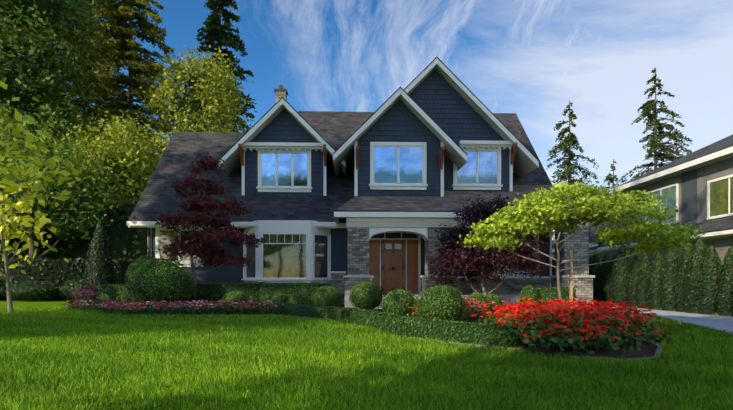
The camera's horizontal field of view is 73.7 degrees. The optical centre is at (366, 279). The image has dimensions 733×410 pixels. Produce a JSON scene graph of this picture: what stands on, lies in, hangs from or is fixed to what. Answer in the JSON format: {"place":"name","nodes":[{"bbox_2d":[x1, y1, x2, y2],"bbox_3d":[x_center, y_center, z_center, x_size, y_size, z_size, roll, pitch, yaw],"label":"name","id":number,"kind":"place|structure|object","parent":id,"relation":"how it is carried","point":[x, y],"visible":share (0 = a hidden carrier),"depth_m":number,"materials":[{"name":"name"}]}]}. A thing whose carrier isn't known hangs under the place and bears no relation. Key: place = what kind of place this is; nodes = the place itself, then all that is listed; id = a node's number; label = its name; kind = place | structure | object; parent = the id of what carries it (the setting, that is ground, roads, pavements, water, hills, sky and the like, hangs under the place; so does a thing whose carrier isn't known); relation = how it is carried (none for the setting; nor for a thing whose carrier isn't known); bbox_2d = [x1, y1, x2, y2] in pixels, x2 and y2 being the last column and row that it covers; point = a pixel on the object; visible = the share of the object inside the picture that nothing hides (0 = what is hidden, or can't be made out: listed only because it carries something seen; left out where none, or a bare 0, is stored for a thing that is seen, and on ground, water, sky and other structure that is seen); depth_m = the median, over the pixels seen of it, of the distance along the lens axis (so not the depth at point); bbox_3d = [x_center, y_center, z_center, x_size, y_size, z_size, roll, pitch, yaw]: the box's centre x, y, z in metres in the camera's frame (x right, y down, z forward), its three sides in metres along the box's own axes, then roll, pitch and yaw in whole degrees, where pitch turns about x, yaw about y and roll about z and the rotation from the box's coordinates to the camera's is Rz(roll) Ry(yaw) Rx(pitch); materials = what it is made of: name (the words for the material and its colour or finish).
{"place":"outdoors","nodes":[
{"label":"outdoors","id":0,"kind":"place"},
{"bbox_2d":[0,300,732,409],"bbox_3d":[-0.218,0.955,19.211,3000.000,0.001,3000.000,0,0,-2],"label":"ground","id":1,"kind":"structure","parent":0,"point":[37,303],"depth_m":5.10,"materials":[{"name":"green plant"}]},
{"bbox_2d":[0,278,12,298],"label":"shrub","id":2,"kind":"object","parent":1,"relation":"on","point":[3,282],"visible":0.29,"depth_m":22.12,"materials":[{"name":"green plant"}]},
{"bbox_2d":[0,281,62,299],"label":"shrub","id":3,"kind":"object","parent":1,"relation":"on","point":[33,290],"visible":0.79,"depth_m":21.39,"materials":[{"name":"green plant"}]},
{"bbox_2d":[0,68,93,311],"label":"tree","id":4,"kind":"object","parent":1,"relation":"on","point":[8,180],"visible":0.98,"depth_m":14.10,"materials":[{"name":"green plant"}]},
{"bbox_2d":[0,0,114,176],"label":"tree","id":5,"kind":"object","parent":1,"relation":"on","point":[29,60],"visible":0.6,"depth_m":30.39,"materials":[{"name":"green plant"}]},
{"bbox_2d":[0,113,126,259],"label":"tree","id":6,"kind":"object","parent":1,"relation":"on","point":[75,218],"visible":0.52,"depth_m":24.75,"materials":[{"name":"green plant"}]},
{"bbox_2d":[0,257,134,299],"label":"hedge","id":7,"kind":"object","parent":1,"relation":"on","point":[60,271],"visible":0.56,"depth_m":23.30,"materials":[{"name":"green plant"}]},
{"bbox_2d":[58,279,86,298],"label":"shrub","id":8,"kind":"object","parent":1,"relation":"on","point":[67,289],"visible":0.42,"depth_m":21.62,"materials":[{"name":"green plant"}]},
{"bbox_2d":[0,199,147,261],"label":"hedge","id":9,"kind":"object","parent":1,"relation":"on","point":[125,240],"visible":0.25,"depth_m":26.46,"materials":[{"name":"green plant"}]},
{"bbox_2d":[35,0,121,177],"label":"fir","id":10,"kind":"object","parent":1,"relation":"on","point":[99,80],"visible":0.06,"depth_m":37.35,"materials":[{"name":"green plant"}]},
{"bbox_2d":[74,283,98,294],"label":"shrub","id":11,"kind":"object","parent":1,"relation":"on","point":[90,284],"visible":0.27,"depth_m":19.93,"materials":[{"name":"green plant"}]},
{"bbox_2d":[71,285,106,300],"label":"purple shrub","id":12,"kind":"object","parent":1,"relation":"on","point":[88,293],"visible":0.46,"depth_m":17.78,"materials":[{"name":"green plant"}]},
{"bbox_2d":[82,219,116,285],"bbox_3d":[-11.383,-0.801,20.877,1.347,3.604,1.345,0,0,-2],"label":"conical shrub","id":13,"kind":"object","parent":1,"relation":"on","point":[100,270],"visible":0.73,"depth_m":20.57,"materials":[{"name":"green plant"}]},
{"bbox_2d":[64,0,141,129],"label":"fir","id":14,"kind":"object","parent":1,"relation":"on","point":[99,102],"visible":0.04,"depth_m":49.06,"materials":[{"name":"green plant"}]},
{"bbox_2d":[53,108,165,205],"bbox_3d":[-15.190,-4.756,29.348,7.351,11.458,6.923,0,0,-38],"label":"tree","id":15,"kind":"object","parent":1,"relation":"on","point":[119,167],"visible":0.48,"depth_m":28.18,"materials":[{"name":"green plant"}]},
{"bbox_2d":[72,0,179,191],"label":"fir","id":16,"kind":"object","parent":1,"relation":"on","point":[123,47],"visible":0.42,"depth_m":40.71,"materials":[{"name":"green plant"}]},
{"bbox_2d":[127,45,252,175],"bbox_3d":[-12.561,-7.826,35.612,10.587,17.680,8.360,0,0,-2],"label":"tree","id":17,"kind":"object","parent":1,"relation":"on","point":[207,92],"visible":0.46,"depth_m":34.05,"materials":[{"name":"green plant"}]},
{"bbox_2d":[151,116,242,172],"bbox_3d":[-10.160,-4.740,32.100,8.158,11.480,7.523,0,0,13],"label":"tree","id":18,"kind":"object","parent":1,"relation":"on","point":[189,128],"visible":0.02,"depth_m":30.28,"materials":[{"name":"green plant"}]},
{"bbox_2d":[195,0,256,132],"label":"fir","id":19,"kind":"object","parent":1,"relation":"on","point":[214,29],"visible":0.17,"depth_m":48.28,"materials":[{"name":"green plant"}]},
{"bbox_2d":[127,57,594,308],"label":"house","id":20,"kind":"structure","parent":1,"relation":"on","point":[343,203],"depth_m":19.18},
{"bbox_2d":[546,100,598,241],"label":"fir","id":21,"kind":"object","parent":1,"relation":"on","point":[568,166],"visible":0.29,"depth_m":40.26,"materials":[{"name":"green plant"}]},
{"bbox_2d":[602,159,623,202],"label":"fir","id":22,"kind":"object","parent":1,"relation":"on","point":[609,178],"visible":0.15,"depth_m":50.61,"materials":[{"name":"green plant"}]},
{"bbox_2d":[552,238,732,316],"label":"cedar hedge","id":23,"kind":"object","parent":1,"relation":"on","point":[694,279],"visible":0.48,"depth_m":14.96,"materials":[{"name":"green plant"}]},
{"bbox_2d":[614,67,693,185],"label":"fir","id":24,"kind":"object","parent":1,"relation":"on","point":[656,134],"visible":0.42,"depth_m":45.39,"materials":[{"name":"green plant"}]},
{"bbox_2d":[0,0,732,239],"label":"sky","id":25,"kind":"structure","parent":0,"point":[527,59],"materials":[{"name":"blue"}]},
{"bbox_2d":[118,304,662,361],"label":"flower bed soil","id":26,"kind":"structure","parent":0,"point":[652,350],"depth_m":6.93,"materials":[{"name":"soil"}]},
{"bbox_2d":[124,255,156,285],"bbox_3d":[-7.922,-0.024,17.479,1.311,1.774,1.318,0,0,-2],"label":"shrub","id":27,"kind":"object","parent":26,"relation":"on","point":[137,263],"visible":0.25,"depth_m":17.13,"materials":[{"name":"green plant"}]},
{"bbox_2d":[97,284,193,301],"bbox_3d":[-7.391,0.545,16.496,2.955,0.868,0.889,0,0,-2],"label":"hedge","id":28,"kind":"object","parent":26,"relation":"on","point":[117,292],"visible":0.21,"depth_m":16.09,"materials":[{"name":"green plant"}]},
{"bbox_2d":[129,258,194,301],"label":"rounded shrub","id":29,"kind":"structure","parent":26,"relation":"on","point":[164,280],"depth_m":14.69,"materials":[{"name":"green plant"}]},
{"bbox_2d":[60,299,287,315],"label":"mixed flowers","id":30,"kind":"object","parent":26,"relation":"on","point":[137,308],"visible":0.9,"depth_m":13.41,"materials":[{"name":"pink plant"}]},
{"bbox_2d":[152,149,267,300],"bbox_3d":[-5.229,-1.645,16.352,3.733,5.231,2.619,0,0,-2],"label":"maple","id":31,"kind":"object","parent":26,"relation":"on","point":[195,205],"visible":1,"depth_m":16.11,"materials":[{"name":"red plant"}]},
{"bbox_2d":[196,282,266,302],"bbox_3d":[-4.542,0.515,16.582,2.257,0.924,0.891,0,0,-2],"label":"hedge","id":32,"kind":"object","parent":26,"relation":"on","point":[212,291],"visible":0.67,"depth_m":16.20,"materials":[{"name":"green plant"}]},
{"bbox_2d":[222,290,249,302],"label":"ball shrub","id":33,"kind":"object","parent":26,"relation":"on","point":[236,296],"visible":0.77,"depth_m":15.25,"materials":[{"name":"green plant"}]},
{"bbox_2d":[270,293,288,302],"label":"shrub","id":34,"kind":"object","parent":26,"relation":"on","point":[280,297],"visible":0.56,"depth_m":14.64,"materials":[{"name":"green plant"}]},
{"bbox_2d":[259,282,318,304],"bbox_3d":[-2.591,0.525,16.590,1.954,0.904,0.889,0,0,-2],"label":"hedge","id":35,"kind":"object","parent":26,"relation":"on","point":[269,291],"visible":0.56,"depth_m":16.21,"materials":[{"name":"green plant"}]},
{"bbox_2d":[68,300,521,346],"bbox_3d":[-2.912,0.794,12.427,14.895,0.364,3.042,0,0,38],"label":"border hedge","id":36,"kind":"object","parent":26,"relation":"on","point":[480,333],"visible":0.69,"depth_m":8.24,"materials":[{"name":"green plant"}]},
{"bbox_2d":[288,291,309,304],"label":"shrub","id":37,"kind":"object","parent":26,"relation":"on","point":[296,297],"visible":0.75,"depth_m":14.54,"materials":[{"name":"green plant"}]},
{"bbox_2d":[310,285,341,306],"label":"ball shrub","id":38,"kind":"object","parent":26,"relation":"on","point":[328,295],"visible":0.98,"depth_m":14.48,"materials":[{"name":"green plant"}]},
{"bbox_2d":[349,282,384,309],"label":"ball shrub","id":39,"kind":"object","parent":26,"relation":"on","point":[367,295],"visible":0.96,"depth_m":14.47,"materials":[{"name":"green plant"}]},
{"bbox_2d":[380,289,417,316],"bbox_3d":[0.769,0.562,11.242,0.931,0.712,0.920,0,0,-2],"label":"ball shrub","id":40,"kind":"object","parent":26,"relation":"on","point":[399,302],"visible":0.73,"depth_m":10.94,"materials":[{"name":"green plant"}]},
{"bbox_2d":[407,302,421,317],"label":"red flowers","id":41,"kind":"object","parent":26,"relation":"on","point":[415,314],"visible":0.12,"depth_m":10.41,"materials":[{"name":"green plant"}]},
{"bbox_2d":[413,285,469,321],"bbox_3d":[1.497,0.503,9.810,1.106,0.818,1.093,0,0,-2],"label":"ball shrub","id":42,"kind":"object","parent":26,"relation":"on","point":[441,302],"visible":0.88,"depth_m":9.46,"materials":[{"name":"green plant"}]},
{"bbox_2d":[467,292,489,316],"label":"ball shrub","id":43,"kind":"object","parent":26,"relation":"on","point":[477,297],"visible":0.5,"depth_m":11.74,"materials":[{"name":"green plant"}]},
{"bbox_2d":[458,299,503,322],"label":"red flowers","id":44,"kind":"object","parent":26,"relation":"on","point":[478,313],"visible":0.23,"depth_m":10.69,"materials":[{"name":"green plant"}]},
{"bbox_2d":[427,190,548,296],"bbox_3d":[3.869,-0.919,15.990,3.962,3.808,3.299,0,0,-2],"label":"maple","id":45,"kind":"object","parent":26,"relation":"on","point":[483,260],"visible":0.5,"depth_m":15.36,"materials":[{"name":"purple plant"}]},
{"bbox_2d":[485,294,504,314],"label":"ball shrub","id":46,"kind":"object","parent":26,"relation":"on","point":[494,298],"visible":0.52,"depth_m":12.51,"materials":[{"name":"green plant"}]},
{"bbox_2d":[518,284,539,307],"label":"ball shrub","id":47,"kind":"object","parent":26,"relation":"on","point":[528,291],"visible":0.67,"depth_m":12.79,"materials":[{"name":"green plant"}]},
{"bbox_2d":[536,286,576,308],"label":"bush","id":48,"kind":"object","parent":26,"relation":"on","point":[548,294],"visible":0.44,"depth_m":12.73,"materials":[{"name":"green plant"}]},
{"bbox_2d":[563,250,572,301],"bbox_3d":[3.630,0.205,8.821,0.172,1.500,0.045,0,0,-2],"label":"tree stake","id":49,"kind":"object","parent":26,"relation":"on","point":[570,276],"visible":0.57,"depth_m":8.80,"materials":[{"name":"brown wood"}]},
{"bbox_2d":[512,342,646,359],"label":"mulch bed soil","id":50,"kind":"object","parent":26,"relation":"on","point":[613,353],"visible":0.15,"depth_m":6.19,"materials":[{"name":"brown soil"}]},
{"bbox_2d":[466,297,694,356],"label":"red flowers","id":51,"kind":"object","parent":26,"relation":"on","point":[597,325],"visible":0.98,"depth_m":6.35,"materials":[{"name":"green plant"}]},
{"bbox_2d":[457,178,705,304],"bbox_3d":[3.865,-0.412,8.820,4.542,2.761,2.592,0,0,-2],"label":"young green tree","id":52,"kind":"object","parent":26,"relation":"on","point":[542,210],"visible":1,"depth_m":8.48,"materials":[{"name":"green plant"}]},
{"bbox_2d":[552,134,732,265],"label":"neighbour house","id":53,"kind":"structure","parent":0,"point":[697,185],"depth_m":20.96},
{"bbox_2d":[612,307,732,334],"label":"driveway","id":54,"kind":"structure","parent":0,"point":[718,322],"depth_m":11.79,"materials":[{"name":"concrete"}]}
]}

